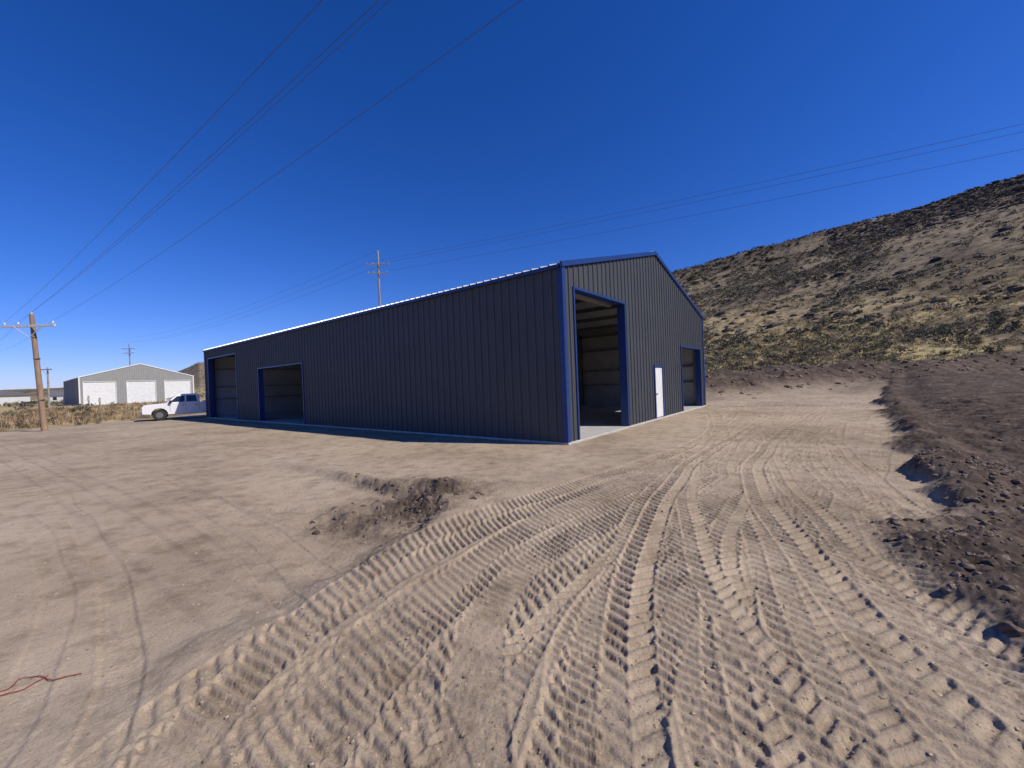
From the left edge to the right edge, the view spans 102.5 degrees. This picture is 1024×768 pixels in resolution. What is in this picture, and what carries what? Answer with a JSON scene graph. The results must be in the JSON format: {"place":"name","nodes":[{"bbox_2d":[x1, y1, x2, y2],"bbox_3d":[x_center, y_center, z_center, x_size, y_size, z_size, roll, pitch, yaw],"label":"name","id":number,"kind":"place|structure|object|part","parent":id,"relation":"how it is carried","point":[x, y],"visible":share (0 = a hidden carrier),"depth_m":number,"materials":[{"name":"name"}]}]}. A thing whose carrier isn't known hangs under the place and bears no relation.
{"place":"outdoors","nodes":[
{"label":"outdoors","id":0,"kind":"place"},
{"bbox_2d":[0,178,1023,767],"bbox_3d":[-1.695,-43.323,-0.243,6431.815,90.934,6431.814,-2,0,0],"label":"ground","id":1,"kind":"structure","parent":0,"point":[116,572],"depth_m":3.81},
{"bbox_2d":[0,396,18,404],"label":"walls","id":2,"kind":"structure","parent":1,"relation":"on","point":[9,399],"depth_m":130.05,"materials":[{"name":"white metal"}]},
{"bbox_2d":[0,391,19,395],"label":"roof","id":3,"kind":"structure","parent":2,"relation":"on","point":[6,393],"depth_m":129.62,"materials":[{"name":"metal"}]},
{"bbox_2d":[18,395,29,402],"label":"walls","id":4,"kind":"structure","parent":1,"relation":"on","point":[25,398],"depth_m":154.17,"materials":[{"name":"white metal"}]},
{"bbox_2d":[12,392,29,395],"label":"roof","id":5,"kind":"structure","parent":4,"relation":"on","point":[21,393],"depth_m":152.48,"materials":[{"name":"metal"}]},
{"bbox_2d":[2,312,55,430],"bbox_3d":[-27.485,-0.397,23.631,3.000,7.480,0.428,-2,0,0],"label":"utility pole","id":6,"kind":"object","parent":1,"relation":"on","point":[40,395],"visible":0.98,"depth_m":23.59,"materials":[{"name":"brown wood"}]},
{"bbox_2d":[0,673,80,695],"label":"red cord","id":7,"kind":"object","parent":1,"relation":"on","point":[34,682],"visible":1,"depth_m":2.71,"materials":[{"name":"fabric"}]},
{"bbox_2d":[41,366,51,407],"bbox_3d":[-62.018,0.755,54.934,1.600,6.220,0.359,-2,0,0],"label":"utility pole","id":8,"kind":"object","parent":1,"relation":"on","point":[48,390],"visible":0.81,"depth_m":54.91,"materials":[{"name":"grey wood"}]},
{"bbox_2d":[50,395,63,401],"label":"walls","id":9,"kind":"structure","parent":1,"relation":"on","point":[59,397],"depth_m":136.53,"materials":[{"name":"white metal"}]},
{"bbox_2d":[46,391,63,395],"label":"roof","id":10,"kind":"structure","parent":9,"relation":"on","point":[56,393],"depth_m":137.48,"materials":[{"name":"metal"}]},
{"bbox_2d":[123,343,135,365],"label":"utility pole","id":11,"kind":"object","parent":1,"relation":"on","point":[129,348],"visible":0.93,"depth_m":94.83,"materials":[{"name":"grey wood"}]},
{"bbox_2d":[139,393,205,420],"bbox_3d":[-24.280,1.645,31.272,5.900,1.870,2.320,-2,0,-37],"label":"pickup truck","id":12,"kind":"object","parent":1,"relation":"on","point":[183,403],"visible":0.69,"depth_m":30.04,"materials":[{"name":"white paint"}]},
{"bbox_3d":[-24.998,1.096,30.747,0.840,0.450,1.830,-2,0,-37],"label":"front side window","id":13,"kind":"part","parent":12,"relation":"part of","materials":[{"name":"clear glass"}]},
{"bbox_3d":[-24.335,1.067,31.245,0.620,0.450,1.830,-2,0,-37],"label":"rear side window","id":14,"kind":"part","parent":12,"relation":"part of","materials":[{"name":"black glass"}]},
{"bbox_2d":[366,250,388,306],"bbox_3d":[-19.141,-8.342,59.882,3.400,22.282,0.544,-2,0,0],"label":"utility pole","id":15,"kind":"object","parent":1,"relation":"on","point":[379,275],"visible":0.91,"depth_m":59.77,"materials":[{"name":"grey wood"}]},
{"bbox_2d":[0,0,1022,350],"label":"power lines","id":16,"kind":"object","parent":15,"relation":"attached to","point":[386,96],"visible":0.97,"depth_m":12.24,"materials":[{"name":"grey metal"}]},
{"bbox_2d":[206,405,705,444],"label":"concrete slab","id":17,"kind":"structure","parent":1,"relation":"on","point":[597,420],"depth_m":18.04,"materials":[{"name":"grey concrete"}]},
{"bbox_2d":[205,268,563,441],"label":"wall","id":18,"kind":"structure","parent":17,"relation":"on","point":[483,361],"depth_m":14.46,"materials":[{"name":"grey metal"}]},
{"bbox_2d":[202,251,705,442],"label":"blue trim","id":19,"kind":"structure","parent":17,"relation":"on","point":[623,363],"depth_m":14.52,"materials":[{"name":"paint"}]},
{"bbox_2d":[205,262,559,349],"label":"roof","id":20,"kind":"structure","parent":19,"relation":"on","point":[402,301],"depth_m":15.22,"materials":[{"name":"white metal"}]},
{"bbox_2d":[212,299,696,416],"bbox_3d":[-5.904,-1.457,26.602,30.300,6.537,14.800,-2,0,38],"label":"steel frame","id":21,"kind":"object","parent":17,"relation":"on","point":[581,385],"visible":0.1,"depth_m":26.81,"materials":[{"name":"metal"}]},
{"bbox_2d":[575,299,617,332],"bbox_3d":[-6.003,-3.987,26.587,30.460,1.940,14.960,-2,0,38],"label":"roof lining","id":22,"kind":"object","parent":21,"relation":"on","point":[588,305],"visible":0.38,"depth_m":24.58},
{"bbox_2d":[575,293,682,348],"bbox_3d":[5.512,-2.460,17.455,0.320,1.462,13.850,-2,0,38],"label":"door coil","id":23,"kind":"object","parent":21,"relation":"attached to","point":[591,300],"depth_m":13.77,"materials":[{"name":"metal"}]},
{"bbox_2d":[565,255,704,441],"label":"front wall","id":24,"kind":"structure","parent":17,"relation":"on","point":[663,320],"depth_m":16.03,"materials":[{"name":"grey metal"}]},
{"bbox_2d":[653,365,664,418],"bbox_3d":[6.100,0.305,17.148,0.152,2.178,1.080,-2,0,38],"label":"entry door frame","id":25,"kind":"object","parent":24,"relation":"attached to","point":[659,366],"visible":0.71,"depth_m":16.85,"materials":[{"name":"metal"}]},
{"bbox_2d":[655,368,662,416],"bbox_3d":[6.111,0.341,17.141,0.048,2.050,0.880,-2,0,38],"label":"entry door","id":26,"kind":"structure","parent":25,"relation":"in","point":[659,390],"depth_m":17.16,"materials":[{"name":"white paint"}]},
{"bbox_2d":[577,329,693,404],"bbox_3d":[-1.287,-0.806,32.412,30.500,4.810,0.001,-2,0,38],"label":"lining","id":27,"kind":"object","parent":17,"relation":"on","point":[595,393],"visible":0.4,"depth_m":26.62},
{"bbox_3d":[-17.881,-1.173,36.069,0.038,6.800,15.000,-2,0,38],"label":"rear wall","id":28,"kind":"object","parent":17,"relation":"on","visible":0},
{"bbox_2d":[214,355,302,415],"bbox_3d":[-17.787,-1.152,35.995,0.001,6.750,15.000,-2,0,38],"label":"lining","id":29,"kind":"object","parent":28,"relation":"attached to","point":[282,380],"visible":0.25,"depth_m":33.45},
{"bbox_2d":[0,173,1023,416],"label":"sagebrush","id":30,"kind":"object","parent":1,"relation":"on","point":[723,343],"visible":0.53,"depth_m":116.30,"materials":[{"name":"green plant"}]},
{"bbox_2d":[0,245,1023,431],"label":"dry grass","id":31,"kind":"structure","parent":1,"relation":"on","point":[134,413],"depth_m":69.62,"materials":[{"name":"beige plant"}]},
{"bbox_2d":[0,306,1023,428],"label":"desert shrubs","id":32,"kind":"object","parent":1,"relation":"on","point":[111,412],"visible":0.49,"depth_m":56.74,"materials":[{"name":"brown plant"}]},
{"bbox_2d":[1,421,1023,767],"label":"pebbles","id":33,"kind":"object","parent":1,"relation":"on","point":[463,735],"visible":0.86,"depth_m":3.01,"materials":[{"name":"stone"}]},
{"bbox_2d":[310,352,1023,661],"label":"soil clods","id":34,"kind":"object","parent":1,"relation":"on","point":[1010,628],"visible":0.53,"depth_m":5.50,"materials":[{"name":"soil"}]},
{"bbox_2d":[671,224,851,285],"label":"juniper bushes","id":35,"kind":"object","parent":1,"relation":"on","point":[742,267],"visible":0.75,"depth_m":253.49,"materials":[{"name":"green plant"}]},
{"bbox_2d":[673,174,1023,342],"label":"hillside boulders","id":36,"kind":"object","parent":1,"relation":"on","point":[954,212],"visible":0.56,"depth_m":168.56,"materials":[{"name":"stone"}]},
{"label":"concrete slab","id":37,"kind":"object","parent":1,"relation":"on","visible":0},
{"bbox_2d":[64,378,78,404],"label":"wall","id":38,"kind":"structure","parent":37,"relation":"on","point":[71,393],"depth_m":72.03,"materials":[{"name":"beige metal"}]},
{"bbox_2d":[63,363,193,405],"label":"building","id":39,"kind":"structure","parent":37,"relation":"on","point":[126,381],"depth_m":70.40,"materials":[{"name":"white paint"}]},
{"bbox_2d":[83,382,115,404],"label":"roll up door","id":40,"kind":"structure","parent":39,"relation":"attached to","point":[105,392],"depth_m":67.89,"materials":[{"name":"white paint"}]},
{"bbox_2d":[127,381,155,402],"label":"roll up door","id":41,"kind":"structure","parent":39,"relation":"attached to","point":[140,391],"depth_m":71.94,"materials":[{"name":"white paint"}]},
{"bbox_2d":[165,380,190,400],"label":"roll up door","id":42,"kind":"structure","parent":39,"relation":"attached to","point":[173,388],"depth_m":75.78,"materials":[{"name":"white paint"}]},
{"bbox_2d":[80,364,192,403],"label":"front wall","id":43,"kind":"structure","parent":37,"relation":"on","point":[122,376],"depth_m":71.24,"materials":[{"name":"beige metal"}]},
{"bbox_2d":[0,0,1023,389],"label":"sky","id":44,"kind":"structure","parent":0,"point":[553,113],"materials":[{"name":"blue"}]}
]}

